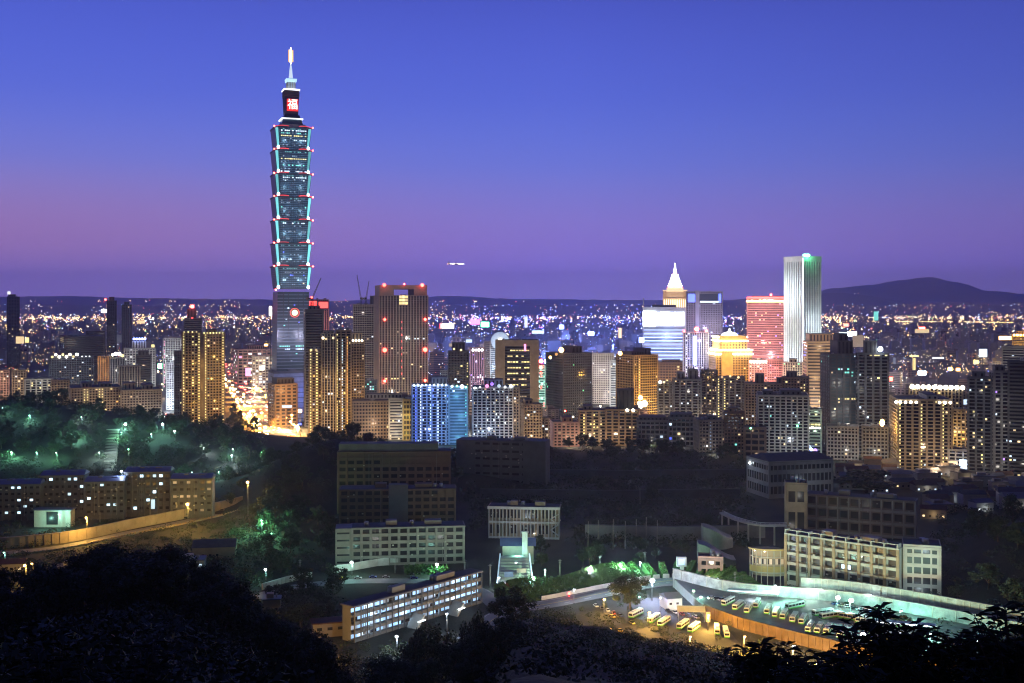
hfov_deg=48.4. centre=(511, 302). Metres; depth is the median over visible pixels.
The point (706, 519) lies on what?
broadleaf tree
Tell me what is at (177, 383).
apartment block
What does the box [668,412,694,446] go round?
apartment building
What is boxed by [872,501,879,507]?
window
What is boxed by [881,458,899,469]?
house
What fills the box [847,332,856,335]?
lit sign
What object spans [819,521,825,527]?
window
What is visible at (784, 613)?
bus
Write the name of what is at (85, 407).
broadleaf tree
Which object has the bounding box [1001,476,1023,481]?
house
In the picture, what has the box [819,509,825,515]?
window
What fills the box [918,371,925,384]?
lit sign
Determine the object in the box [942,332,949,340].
city block
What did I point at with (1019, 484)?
house
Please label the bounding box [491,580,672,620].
road line
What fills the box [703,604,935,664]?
terrace wall
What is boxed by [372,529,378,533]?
window
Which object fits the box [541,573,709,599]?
kerb wall
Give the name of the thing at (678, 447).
broadleaf tree
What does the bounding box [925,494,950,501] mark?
house
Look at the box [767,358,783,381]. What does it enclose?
department store
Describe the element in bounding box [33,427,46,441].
broadleaf tree
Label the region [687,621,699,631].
bus
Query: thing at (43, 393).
broadleaf tree
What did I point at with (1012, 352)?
office building
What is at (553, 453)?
broadleaf tree
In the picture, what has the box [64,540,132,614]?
broadleaf tree
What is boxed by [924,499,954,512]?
house
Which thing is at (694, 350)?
light strip
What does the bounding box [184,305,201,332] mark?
office tower
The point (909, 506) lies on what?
window
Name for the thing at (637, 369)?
office tower
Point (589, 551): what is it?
broadleaf tree
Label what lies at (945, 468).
house
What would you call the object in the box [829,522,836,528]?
window
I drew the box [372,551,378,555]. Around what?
window
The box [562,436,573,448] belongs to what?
broadleaf tree
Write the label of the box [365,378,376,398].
office building
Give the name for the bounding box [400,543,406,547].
window
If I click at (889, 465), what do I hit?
house
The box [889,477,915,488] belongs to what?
house
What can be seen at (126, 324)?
residential tower
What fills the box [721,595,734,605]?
bus
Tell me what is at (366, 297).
tower crane
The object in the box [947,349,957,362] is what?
city block
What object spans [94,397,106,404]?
broadleaf tree
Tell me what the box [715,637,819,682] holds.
leafy shrub
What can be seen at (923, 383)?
city block
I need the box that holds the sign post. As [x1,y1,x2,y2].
[676,556,686,569]
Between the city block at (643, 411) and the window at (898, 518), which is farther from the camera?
the city block at (643, 411)
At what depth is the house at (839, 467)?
1061.76 m
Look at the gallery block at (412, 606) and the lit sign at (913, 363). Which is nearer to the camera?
the gallery block at (412, 606)
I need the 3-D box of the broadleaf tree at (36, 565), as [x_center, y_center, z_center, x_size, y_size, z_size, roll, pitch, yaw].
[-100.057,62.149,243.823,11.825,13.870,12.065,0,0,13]
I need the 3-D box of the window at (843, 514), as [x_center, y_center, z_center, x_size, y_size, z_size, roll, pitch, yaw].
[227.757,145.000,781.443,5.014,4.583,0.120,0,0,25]
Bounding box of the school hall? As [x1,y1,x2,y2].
[746,451,832,498]
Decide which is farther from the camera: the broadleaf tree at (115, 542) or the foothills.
the foothills
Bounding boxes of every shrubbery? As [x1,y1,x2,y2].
[0,393,270,482]
[0,517,271,590]
[0,599,320,682]
[221,430,475,625]
[340,637,450,682]
[442,626,837,682]
[466,446,755,547]
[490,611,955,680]
[495,607,562,641]
[551,600,762,654]
[788,557,964,594]
[928,500,1023,641]
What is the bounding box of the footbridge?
[719,510,786,544]
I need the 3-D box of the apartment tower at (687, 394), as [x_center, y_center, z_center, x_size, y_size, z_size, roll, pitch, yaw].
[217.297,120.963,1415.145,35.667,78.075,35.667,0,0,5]
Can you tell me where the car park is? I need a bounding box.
[597,598,740,649]
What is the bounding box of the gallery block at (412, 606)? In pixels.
[340,568,482,642]
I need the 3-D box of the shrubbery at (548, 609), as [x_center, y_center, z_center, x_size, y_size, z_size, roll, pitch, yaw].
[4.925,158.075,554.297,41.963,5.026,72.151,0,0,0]
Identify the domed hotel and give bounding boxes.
[708,329,752,380]
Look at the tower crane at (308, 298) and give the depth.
1467.78 m
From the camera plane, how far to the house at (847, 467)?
1020.26 m
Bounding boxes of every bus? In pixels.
[628,607,643,617]
[647,612,660,622]
[657,615,670,625]
[676,618,688,628]
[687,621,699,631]
[714,622,719,634]
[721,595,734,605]
[722,625,729,637]
[732,599,743,609]
[744,602,751,612]
[753,597,760,607]
[764,603,771,613]
[772,606,779,616]
[780,608,787,618]
[785,600,804,608]
[789,611,797,621]
[798,613,806,623]
[805,620,814,631]
[812,607,833,615]
[814,621,823,632]
[819,610,840,618]
[823,622,832,632]
[839,611,862,620]
[855,616,877,621]
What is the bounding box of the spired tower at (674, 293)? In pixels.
[663,266,686,306]
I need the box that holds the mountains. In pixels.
[0,277,1023,305]
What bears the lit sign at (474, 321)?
on the ground
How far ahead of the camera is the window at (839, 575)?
619.50 m
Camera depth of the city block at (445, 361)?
2924.13 m
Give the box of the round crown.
[491,332,508,347]
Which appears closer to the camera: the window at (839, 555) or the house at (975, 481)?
the window at (839, 555)
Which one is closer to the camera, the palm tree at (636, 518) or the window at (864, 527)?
the palm tree at (636, 518)
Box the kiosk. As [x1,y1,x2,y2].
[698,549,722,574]
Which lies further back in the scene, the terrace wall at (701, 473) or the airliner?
the airliner
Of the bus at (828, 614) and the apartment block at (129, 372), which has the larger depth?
the apartment block at (129, 372)
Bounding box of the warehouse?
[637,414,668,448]
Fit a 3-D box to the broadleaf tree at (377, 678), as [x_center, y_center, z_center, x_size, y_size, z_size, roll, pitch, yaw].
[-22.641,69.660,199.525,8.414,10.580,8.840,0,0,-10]
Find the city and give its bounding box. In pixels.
[0,314,1023,363]
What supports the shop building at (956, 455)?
on the ground
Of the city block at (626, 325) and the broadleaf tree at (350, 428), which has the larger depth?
the city block at (626, 325)
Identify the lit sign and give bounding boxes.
[16,336,23,343]
[137,320,144,323]
[245,368,250,375]
[269,306,271,368]
[282,405,291,428]
[442,323,453,328]
[470,319,479,324]
[481,322,488,326]
[524,316,527,327]
[532,330,543,333]
[559,325,563,344]
[618,328,621,337]
[639,337,643,346]
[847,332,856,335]
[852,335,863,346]
[874,311,877,320]
[912,358,914,369]
[915,329,928,332]
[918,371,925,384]
[948,367,951,385]
[973,360,978,370]
[979,349,986,356]
[999,336,1010,339]
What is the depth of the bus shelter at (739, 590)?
595.45 m
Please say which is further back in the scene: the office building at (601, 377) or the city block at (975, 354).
the city block at (975, 354)
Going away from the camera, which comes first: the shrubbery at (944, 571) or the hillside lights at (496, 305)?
the shrubbery at (944, 571)
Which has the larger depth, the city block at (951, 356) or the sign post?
the city block at (951, 356)
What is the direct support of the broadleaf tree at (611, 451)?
on the ground
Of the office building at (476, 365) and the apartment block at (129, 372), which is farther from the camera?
the office building at (476, 365)
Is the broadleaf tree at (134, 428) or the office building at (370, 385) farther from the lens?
the office building at (370, 385)
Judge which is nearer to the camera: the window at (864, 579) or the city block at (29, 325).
the window at (864, 579)
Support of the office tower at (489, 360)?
on the ground
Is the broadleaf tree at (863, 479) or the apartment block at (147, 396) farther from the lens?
the apartment block at (147, 396)
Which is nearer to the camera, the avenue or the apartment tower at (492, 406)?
the apartment tower at (492, 406)
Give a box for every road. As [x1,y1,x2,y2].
[0,514,223,554]
[253,578,503,608]
[456,578,736,638]
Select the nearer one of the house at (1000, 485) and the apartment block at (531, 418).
the house at (1000, 485)
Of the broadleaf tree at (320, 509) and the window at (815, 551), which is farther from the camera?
the broadleaf tree at (320, 509)
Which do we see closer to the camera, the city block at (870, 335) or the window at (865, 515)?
the window at (865, 515)
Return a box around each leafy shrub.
[2,620,125,682]
[99,634,203,682]
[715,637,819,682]
[770,647,847,682]
[789,647,890,682]
[816,602,934,682]
[864,624,963,682]
[930,628,1020,682]
[951,601,1023,682]
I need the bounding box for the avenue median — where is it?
[225,367,273,433]
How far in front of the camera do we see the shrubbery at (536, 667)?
129.74 m
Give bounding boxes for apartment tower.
[182,331,200,423]
[200,329,224,426]
[304,306,323,426]
[309,347,320,433]
[321,330,336,433]
[335,328,351,433]
[352,332,364,420]
[411,376,449,444]
[448,342,468,427]
[450,383,467,444]
[472,378,512,437]
[513,385,519,437]
[657,380,671,417]
[672,368,701,416]
[700,368,717,414]
[716,375,745,418]
[745,372,781,424]
[756,388,809,452]
[782,371,808,394]
[820,333,855,450]
[855,340,889,454]
[880,391,953,469]
[908,385,964,407]
[967,371,992,472]
[988,365,1006,471]
[1007,357,1023,475]
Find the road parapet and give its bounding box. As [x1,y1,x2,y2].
[0,510,235,555]
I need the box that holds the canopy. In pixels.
[677,605,709,621]
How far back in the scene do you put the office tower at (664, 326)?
1895.18 m
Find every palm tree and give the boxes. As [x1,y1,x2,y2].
[584,519,591,546]
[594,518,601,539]
[609,517,616,548]
[621,519,628,548]
[632,517,641,547]
[642,515,651,546]
[653,518,662,545]
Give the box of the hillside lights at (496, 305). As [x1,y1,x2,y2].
[28,300,1002,314]
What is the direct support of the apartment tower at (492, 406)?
on the ground
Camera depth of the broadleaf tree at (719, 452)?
1134.53 m
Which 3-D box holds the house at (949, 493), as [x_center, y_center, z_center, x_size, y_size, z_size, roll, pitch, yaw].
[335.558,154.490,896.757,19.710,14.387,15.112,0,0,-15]
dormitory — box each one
[335,518,464,564]
[337,441,450,513]
[339,482,455,523]
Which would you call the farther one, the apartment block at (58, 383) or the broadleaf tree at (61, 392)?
the apartment block at (58, 383)
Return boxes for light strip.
[694,336,695,364]
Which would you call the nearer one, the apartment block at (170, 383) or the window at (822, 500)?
the window at (822, 500)
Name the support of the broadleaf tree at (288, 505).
on the ground
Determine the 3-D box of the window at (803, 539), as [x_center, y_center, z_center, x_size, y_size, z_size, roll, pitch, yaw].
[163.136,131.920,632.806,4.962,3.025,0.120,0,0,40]
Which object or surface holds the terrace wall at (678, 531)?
on the ground
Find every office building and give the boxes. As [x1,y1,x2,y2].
[49,353,93,384]
[59,334,104,383]
[86,330,104,335]
[136,350,151,382]
[268,377,297,426]
[353,398,388,438]
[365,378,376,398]
[366,393,403,439]
[470,346,483,398]
[539,359,544,407]
[592,351,613,403]
[610,358,615,406]
[658,359,681,380]
[682,327,708,376]
[803,333,832,407]
[1002,344,1023,369]
[1012,331,1023,345]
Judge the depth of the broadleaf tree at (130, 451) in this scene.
1062.94 m
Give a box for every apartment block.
[0,368,9,397]
[12,368,26,400]
[24,377,52,402]
[51,378,69,404]
[69,381,121,410]
[97,352,123,383]
[109,357,124,383]
[118,364,140,386]
[120,381,161,417]
[166,360,173,409]
[174,349,181,416]
[521,398,541,438]
[542,416,551,438]
[550,410,578,446]
[578,404,604,445]
[605,388,638,445]
[693,414,723,452]
[723,406,744,454]
[743,424,766,459]
[953,407,966,446]
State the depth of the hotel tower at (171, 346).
2153.07 m
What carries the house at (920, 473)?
on the ground
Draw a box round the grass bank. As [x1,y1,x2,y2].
[494,560,761,601]
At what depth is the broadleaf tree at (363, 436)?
1027.66 m
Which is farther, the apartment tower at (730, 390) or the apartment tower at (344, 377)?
the apartment tower at (730, 390)
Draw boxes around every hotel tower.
[124,338,155,385]
[163,337,181,387]
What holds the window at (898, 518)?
in the school building at (879, 514)
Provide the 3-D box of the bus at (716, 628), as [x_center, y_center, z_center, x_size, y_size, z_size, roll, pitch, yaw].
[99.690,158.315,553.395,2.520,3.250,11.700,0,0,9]
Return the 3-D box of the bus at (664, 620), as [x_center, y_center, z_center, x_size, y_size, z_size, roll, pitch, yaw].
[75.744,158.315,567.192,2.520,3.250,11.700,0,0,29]
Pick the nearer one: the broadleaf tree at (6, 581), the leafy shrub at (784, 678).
the leafy shrub at (784, 678)
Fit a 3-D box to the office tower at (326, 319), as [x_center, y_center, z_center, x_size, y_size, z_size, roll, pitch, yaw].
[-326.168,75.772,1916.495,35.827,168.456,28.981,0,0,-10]
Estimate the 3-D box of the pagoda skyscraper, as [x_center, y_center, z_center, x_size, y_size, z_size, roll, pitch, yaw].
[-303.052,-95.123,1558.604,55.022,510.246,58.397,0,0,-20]
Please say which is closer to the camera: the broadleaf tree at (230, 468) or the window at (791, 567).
the window at (791, 567)
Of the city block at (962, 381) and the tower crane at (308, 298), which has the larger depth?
the city block at (962, 381)
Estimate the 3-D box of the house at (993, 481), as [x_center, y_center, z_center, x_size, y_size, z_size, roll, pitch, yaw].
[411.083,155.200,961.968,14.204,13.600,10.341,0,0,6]
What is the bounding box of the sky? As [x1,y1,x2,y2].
[0,0,1023,300]
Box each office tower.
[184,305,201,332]
[309,298,328,329]
[374,283,427,394]
[484,341,494,377]
[495,338,538,423]
[545,345,591,419]
[616,347,657,413]
[643,298,685,360]
[686,290,722,347]
[746,294,783,359]
[784,254,821,361]
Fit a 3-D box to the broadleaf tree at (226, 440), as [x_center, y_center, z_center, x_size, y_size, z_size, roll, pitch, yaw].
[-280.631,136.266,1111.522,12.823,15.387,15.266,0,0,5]
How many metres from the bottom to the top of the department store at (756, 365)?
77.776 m
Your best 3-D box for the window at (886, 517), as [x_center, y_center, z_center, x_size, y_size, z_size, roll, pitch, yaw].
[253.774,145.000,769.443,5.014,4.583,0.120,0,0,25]
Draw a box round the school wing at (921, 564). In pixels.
[902,537,940,594]
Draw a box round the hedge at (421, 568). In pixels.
[404,563,448,574]
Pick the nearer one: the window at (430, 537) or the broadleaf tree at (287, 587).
the broadleaf tree at (287, 587)
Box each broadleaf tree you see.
[0,404,7,416]
[0,540,7,551]
[0,565,25,595]
[0,590,43,638]
[2,420,16,431]
[13,391,21,399]
[18,560,66,602]
[21,391,35,403]
[25,558,38,568]
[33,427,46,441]
[36,391,50,402]
[40,390,57,401]
[47,439,62,451]
[55,388,68,404]
[55,555,65,562]
[59,431,80,448]
[63,419,77,430]
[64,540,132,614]
[77,404,88,414]
[83,408,101,420]
[93,467,103,474]
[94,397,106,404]
[95,402,105,409]
[106,539,120,549]
[123,446,136,458]
[128,425,138,438]
[130,541,188,562]
[133,406,145,414]
[142,543,201,616]
[144,422,157,435]
[149,407,160,415]
[167,415,178,421]
[168,421,181,436]
[169,558,238,622]
[173,447,187,459]
[177,419,188,429]
[178,579,260,647]
[195,441,211,453]
[203,571,261,637]
[208,414,223,427]
[211,424,227,443]
[217,435,231,445]
[218,589,263,650]
[219,492,235,503]
[224,466,232,472]
[225,417,233,423]
[229,426,243,437]
[232,422,244,428]
[232,455,243,462]
[236,477,250,490]
[246,416,259,433]
[252,496,277,518]
[253,532,278,554]
[255,505,273,531]
[256,484,285,515]
[257,447,270,462]
[262,450,274,461]
[264,446,276,460]
[264,547,281,563]
[264,584,281,594]
[267,626,323,682]
[269,551,292,571]
[270,514,289,536]
[274,584,294,602]
[274,631,354,682]
[277,499,297,512]
[280,508,305,529]
[281,527,302,552]
[288,440,302,452]
[291,566,313,588]
[295,581,315,595]
[300,654,338,681]
[305,431,318,444]
[309,504,327,524]
[313,424,327,440]
[313,432,321,440]
[314,530,332,549]
[316,602,334,616]
[320,516,338,530]
[321,426,332,437]
[325,567,348,585]
[325,576,343,593]
[327,431,339,438]
[331,663,354,682]
[340,423,356,441]
[346,421,360,434]
[357,432,370,441]
[361,668,405,682]
[362,654,419,682]
[364,433,377,441]
[394,622,456,682]
[449,635,483,665]
[451,448,455,463]
[455,606,492,659]
[464,614,530,673]
[486,585,539,624]
[534,534,549,551]
[534,552,549,565]
[550,446,556,455]
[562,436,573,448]
[574,546,587,563]
[575,433,589,447]
[578,545,598,565]
[587,436,599,449]
[589,540,601,548]
[591,544,607,559]
[601,437,615,451]
[605,446,618,457]
[606,573,649,611]
[613,445,620,452]
[624,437,637,447]
[626,445,636,452]
[626,535,637,549]
[633,552,646,565]
[634,536,651,550]
[636,438,650,450]
[651,547,661,557]
[652,439,660,448]
[655,441,667,452]
[671,440,684,455]
[696,513,714,524]
[714,446,724,457]
[718,442,730,454]
[728,445,740,456]
[833,468,896,492]
[891,615,912,626]
[948,583,963,598]
[965,507,993,537]
[968,561,1004,589]
[984,515,1011,541]
[997,575,1023,604]
[1000,493,1023,521]
[1001,520,1023,548]
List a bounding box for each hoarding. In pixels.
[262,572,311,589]
[334,558,397,572]
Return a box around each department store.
[231,344,271,383]
[252,354,271,391]
[749,358,766,380]
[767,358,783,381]
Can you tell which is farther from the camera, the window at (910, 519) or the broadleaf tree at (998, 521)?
the window at (910, 519)
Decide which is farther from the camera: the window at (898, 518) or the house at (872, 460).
the house at (872, 460)
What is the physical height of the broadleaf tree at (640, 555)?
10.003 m
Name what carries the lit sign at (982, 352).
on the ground
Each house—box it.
[0,558,27,572]
[182,553,206,567]
[191,538,237,558]
[262,592,281,613]
[835,463,854,474]
[839,471,866,489]
[843,465,869,471]
[846,460,864,465]
[862,464,880,477]
[863,456,881,464]
[868,478,888,493]
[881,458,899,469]
[882,464,896,469]
[882,467,903,477]
[886,470,912,480]
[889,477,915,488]
[909,480,938,491]
[911,468,938,479]
[919,504,946,518]
[922,478,944,488]
[922,489,953,503]
[924,468,940,477]
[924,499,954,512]
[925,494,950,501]
[934,462,957,475]
[940,486,962,502]
[948,482,978,488]
[950,468,975,478]
[950,484,977,488]
[953,477,983,488]
[957,489,986,508]
[968,498,994,511]
[971,472,996,486]
[986,472,1004,478]
[986,490,995,504]
[988,478,1008,489]
[993,483,1012,489]
[995,487,1023,505]
[996,471,1013,475]
[998,492,1023,509]
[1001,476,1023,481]
[1006,480,1022,486]
[1015,481,1023,486]
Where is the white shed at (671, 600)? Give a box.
[659,592,682,610]
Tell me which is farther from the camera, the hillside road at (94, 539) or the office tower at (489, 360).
the office tower at (489, 360)
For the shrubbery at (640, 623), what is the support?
on the ground
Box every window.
[151,499,154,508]
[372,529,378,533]
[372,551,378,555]
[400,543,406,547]
[428,535,434,539]
[428,557,434,561]
[789,535,795,541]
[789,545,795,550]
[789,555,795,560]
[789,565,795,570]
[789,575,795,580]
[801,537,807,542]
[801,547,807,552]
[801,557,807,562]
[801,567,807,572]
[808,496,815,502]
[808,508,815,514]
[808,520,815,526]
[813,539,819,544]
[813,549,819,554]
[813,559,819,564]
[813,569,819,574]
[819,497,825,503]
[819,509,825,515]
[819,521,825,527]
[825,540,831,546]
[825,550,831,556]
[825,560,831,566]
[825,571,831,576]
[829,498,836,504]
[829,510,836,516]
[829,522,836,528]
[837,542,843,548]
[837,552,843,558]
[837,562,843,568]
[837,572,843,578]
[840,498,846,505]
[840,511,846,517]
[840,523,846,529]
[850,544,856,549]
[850,554,856,560]
[850,564,856,570]
[850,575,856,580]
[851,499,857,505]
[851,511,857,518]
[851,524,857,530]
[862,500,868,506]
[862,512,868,518]
[862,524,868,531]
[862,546,869,551]
[862,556,869,562]
[862,566,869,572]
[862,576,869,582]
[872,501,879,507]
[872,513,879,519]
[872,525,879,532]
[875,547,882,553]
[875,558,882,564]
[875,568,882,574]
[875,579,882,584]
[883,501,890,508]
[883,514,890,520]
[883,526,890,532]
[888,549,895,555]
[888,560,895,566]
[888,570,895,576]
[888,581,895,586]
[895,502,901,509]
[895,515,901,521]
[895,527,901,533]
[906,503,913,509]
[906,515,913,522]
[906,528,913,534]
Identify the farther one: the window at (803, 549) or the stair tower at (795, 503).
the stair tower at (795, 503)
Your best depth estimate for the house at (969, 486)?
927.90 m
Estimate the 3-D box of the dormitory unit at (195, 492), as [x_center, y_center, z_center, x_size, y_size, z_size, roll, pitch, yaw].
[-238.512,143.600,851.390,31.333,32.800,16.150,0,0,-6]
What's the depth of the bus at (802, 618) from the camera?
549.28 m
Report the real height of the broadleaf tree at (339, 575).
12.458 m
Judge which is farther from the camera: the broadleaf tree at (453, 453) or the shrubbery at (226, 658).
the broadleaf tree at (453, 453)
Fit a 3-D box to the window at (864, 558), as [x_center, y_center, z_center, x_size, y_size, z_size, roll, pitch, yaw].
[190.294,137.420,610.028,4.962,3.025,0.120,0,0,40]
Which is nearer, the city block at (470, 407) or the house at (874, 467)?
the house at (874, 467)
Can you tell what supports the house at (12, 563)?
on the ground
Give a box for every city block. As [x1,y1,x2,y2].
[7,367,14,377]
[20,346,31,352]
[25,320,31,330]
[36,324,43,333]
[69,325,76,330]
[170,325,175,333]
[402,392,410,397]
[429,357,447,364]
[430,349,443,375]
[440,369,447,378]
[449,335,461,347]
[469,401,471,414]
[542,405,558,418]
[569,330,577,343]
[577,331,582,342]
[621,323,628,329]
[625,345,632,350]
[634,405,647,413]
[835,329,846,332]
[855,347,862,353]
[867,332,874,339]
[872,337,887,344]
[889,370,902,391]
[895,383,909,394]
[903,362,916,376]
[911,333,921,337]
[914,382,933,384]
[929,370,938,377]
[938,329,946,339]
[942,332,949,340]
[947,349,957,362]
[952,319,957,325]
[958,379,966,387]
[959,385,966,405]
[967,350,987,364]
[969,332,978,341]
[989,358,1000,369]
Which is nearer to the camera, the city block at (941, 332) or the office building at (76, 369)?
the office building at (76, 369)
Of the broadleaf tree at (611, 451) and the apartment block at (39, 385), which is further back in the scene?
the apartment block at (39, 385)
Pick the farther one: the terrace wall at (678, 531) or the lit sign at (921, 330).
the lit sign at (921, 330)
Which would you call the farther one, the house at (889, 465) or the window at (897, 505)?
the house at (889, 465)
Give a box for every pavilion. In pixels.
[500,531,535,563]
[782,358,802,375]
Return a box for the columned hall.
[487,500,560,539]
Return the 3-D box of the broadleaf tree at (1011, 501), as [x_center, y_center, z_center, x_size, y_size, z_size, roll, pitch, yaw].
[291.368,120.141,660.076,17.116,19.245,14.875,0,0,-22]
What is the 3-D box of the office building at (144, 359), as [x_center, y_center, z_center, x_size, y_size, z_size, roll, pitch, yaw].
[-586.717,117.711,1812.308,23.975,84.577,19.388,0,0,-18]
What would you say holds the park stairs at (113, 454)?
on the ground
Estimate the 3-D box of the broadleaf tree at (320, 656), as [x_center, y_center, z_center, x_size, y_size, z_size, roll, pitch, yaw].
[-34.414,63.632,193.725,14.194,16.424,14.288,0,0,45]
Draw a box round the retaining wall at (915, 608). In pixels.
[673,568,1023,632]
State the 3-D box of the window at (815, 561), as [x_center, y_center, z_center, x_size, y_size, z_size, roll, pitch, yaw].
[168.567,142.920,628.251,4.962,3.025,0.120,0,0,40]
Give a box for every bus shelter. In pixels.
[728,588,778,598]
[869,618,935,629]
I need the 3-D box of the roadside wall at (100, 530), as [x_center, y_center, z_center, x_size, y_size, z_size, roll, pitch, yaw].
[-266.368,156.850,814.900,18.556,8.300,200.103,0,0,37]
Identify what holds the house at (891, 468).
on the ground
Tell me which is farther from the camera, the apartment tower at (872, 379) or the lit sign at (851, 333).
the lit sign at (851, 333)
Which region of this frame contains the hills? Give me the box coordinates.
[0,293,1023,306]
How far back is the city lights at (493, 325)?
9833.78 m
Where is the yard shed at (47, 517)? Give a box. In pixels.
[32,507,76,526]
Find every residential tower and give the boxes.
[7,294,19,368]
[104,297,116,357]
[122,302,131,357]
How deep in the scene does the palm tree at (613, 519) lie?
738.80 m
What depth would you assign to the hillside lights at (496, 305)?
15064.15 m
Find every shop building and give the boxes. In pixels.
[809,406,821,452]
[947,445,966,468]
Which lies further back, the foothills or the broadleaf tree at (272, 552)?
the foothills
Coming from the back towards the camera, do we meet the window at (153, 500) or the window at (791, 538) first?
the window at (153, 500)
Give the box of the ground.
[0,316,1023,682]
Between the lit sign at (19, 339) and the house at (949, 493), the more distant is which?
the lit sign at (19, 339)
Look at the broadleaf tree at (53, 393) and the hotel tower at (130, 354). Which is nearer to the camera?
the broadleaf tree at (53, 393)
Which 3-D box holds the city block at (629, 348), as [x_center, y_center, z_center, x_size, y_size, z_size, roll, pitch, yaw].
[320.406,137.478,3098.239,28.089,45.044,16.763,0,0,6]
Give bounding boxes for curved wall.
[697,540,735,566]
[701,523,732,549]
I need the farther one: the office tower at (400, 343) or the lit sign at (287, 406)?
the office tower at (400, 343)
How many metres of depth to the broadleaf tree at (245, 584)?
232.29 m
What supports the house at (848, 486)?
on the ground
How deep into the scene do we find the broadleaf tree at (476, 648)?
220.61 m
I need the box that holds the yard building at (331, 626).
[309,616,341,637]
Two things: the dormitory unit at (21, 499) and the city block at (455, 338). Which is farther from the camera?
the city block at (455, 338)
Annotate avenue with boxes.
[225,364,291,432]
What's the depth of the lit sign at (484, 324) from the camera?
3299.40 m
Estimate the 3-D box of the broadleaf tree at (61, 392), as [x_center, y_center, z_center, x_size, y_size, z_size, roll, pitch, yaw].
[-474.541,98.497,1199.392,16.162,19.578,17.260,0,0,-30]
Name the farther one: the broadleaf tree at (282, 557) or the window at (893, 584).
the broadleaf tree at (282, 557)
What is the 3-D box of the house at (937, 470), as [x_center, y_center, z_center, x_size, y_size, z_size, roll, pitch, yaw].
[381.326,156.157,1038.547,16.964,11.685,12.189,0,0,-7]
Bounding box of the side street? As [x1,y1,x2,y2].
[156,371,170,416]
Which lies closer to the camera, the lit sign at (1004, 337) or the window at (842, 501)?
the window at (842, 501)
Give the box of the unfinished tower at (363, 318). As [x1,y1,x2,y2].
[353,296,373,378]
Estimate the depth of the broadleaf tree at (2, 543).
725.92 m
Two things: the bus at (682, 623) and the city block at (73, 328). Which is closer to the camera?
the bus at (682, 623)
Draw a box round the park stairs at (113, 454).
[104,429,119,471]
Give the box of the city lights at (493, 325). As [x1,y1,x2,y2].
[1,314,1022,374]
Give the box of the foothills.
[0,304,1023,315]
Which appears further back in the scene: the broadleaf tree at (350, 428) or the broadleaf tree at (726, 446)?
the broadleaf tree at (726, 446)
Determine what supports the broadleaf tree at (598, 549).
on the ground
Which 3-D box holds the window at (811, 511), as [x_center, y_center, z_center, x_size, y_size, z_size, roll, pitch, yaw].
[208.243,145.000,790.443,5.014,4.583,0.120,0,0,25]
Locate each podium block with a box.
[826,422,858,460]
[861,423,888,459]
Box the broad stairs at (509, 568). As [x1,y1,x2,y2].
[497,553,532,583]
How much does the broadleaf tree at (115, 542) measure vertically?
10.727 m
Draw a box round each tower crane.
[306,278,320,299]
[357,276,365,304]
[361,282,368,304]
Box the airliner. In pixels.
[448,262,463,264]
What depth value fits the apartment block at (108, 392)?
1497.55 m
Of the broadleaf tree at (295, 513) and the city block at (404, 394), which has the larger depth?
the city block at (404, 394)
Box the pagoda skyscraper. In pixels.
[267,47,313,421]
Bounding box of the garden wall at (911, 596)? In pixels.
[801,577,1023,621]
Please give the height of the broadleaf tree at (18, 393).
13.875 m
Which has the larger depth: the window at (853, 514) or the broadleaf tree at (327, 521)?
the broadleaf tree at (327, 521)
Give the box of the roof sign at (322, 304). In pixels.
[309,300,327,309]
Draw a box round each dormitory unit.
[0,478,45,520]
[40,469,89,517]
[84,475,127,519]
[124,466,174,516]
[170,473,215,518]
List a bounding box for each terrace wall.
[480,488,739,500]
[550,469,744,478]
[585,524,764,539]
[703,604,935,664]
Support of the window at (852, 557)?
in the school building at (833, 554)
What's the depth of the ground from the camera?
822.03 m
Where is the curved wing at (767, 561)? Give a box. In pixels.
[748,546,783,585]
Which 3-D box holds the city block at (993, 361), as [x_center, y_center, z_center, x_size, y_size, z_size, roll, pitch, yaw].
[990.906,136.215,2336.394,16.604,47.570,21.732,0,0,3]
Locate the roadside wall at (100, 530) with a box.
[0,496,242,547]
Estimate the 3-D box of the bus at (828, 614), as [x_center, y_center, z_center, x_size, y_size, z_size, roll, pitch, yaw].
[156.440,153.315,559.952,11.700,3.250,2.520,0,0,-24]
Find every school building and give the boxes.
[784,528,902,588]
[807,489,917,538]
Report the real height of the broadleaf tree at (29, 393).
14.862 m
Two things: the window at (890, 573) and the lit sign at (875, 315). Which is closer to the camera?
the window at (890, 573)
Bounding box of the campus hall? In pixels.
[456,435,549,485]
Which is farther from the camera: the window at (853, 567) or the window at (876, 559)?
the window at (853, 567)
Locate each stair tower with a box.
[403,397,410,439]
[784,477,806,539]
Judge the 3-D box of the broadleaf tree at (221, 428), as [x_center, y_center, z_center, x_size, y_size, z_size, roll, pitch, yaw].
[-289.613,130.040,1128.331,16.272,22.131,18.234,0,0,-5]
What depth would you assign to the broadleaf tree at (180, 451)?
1068.84 m

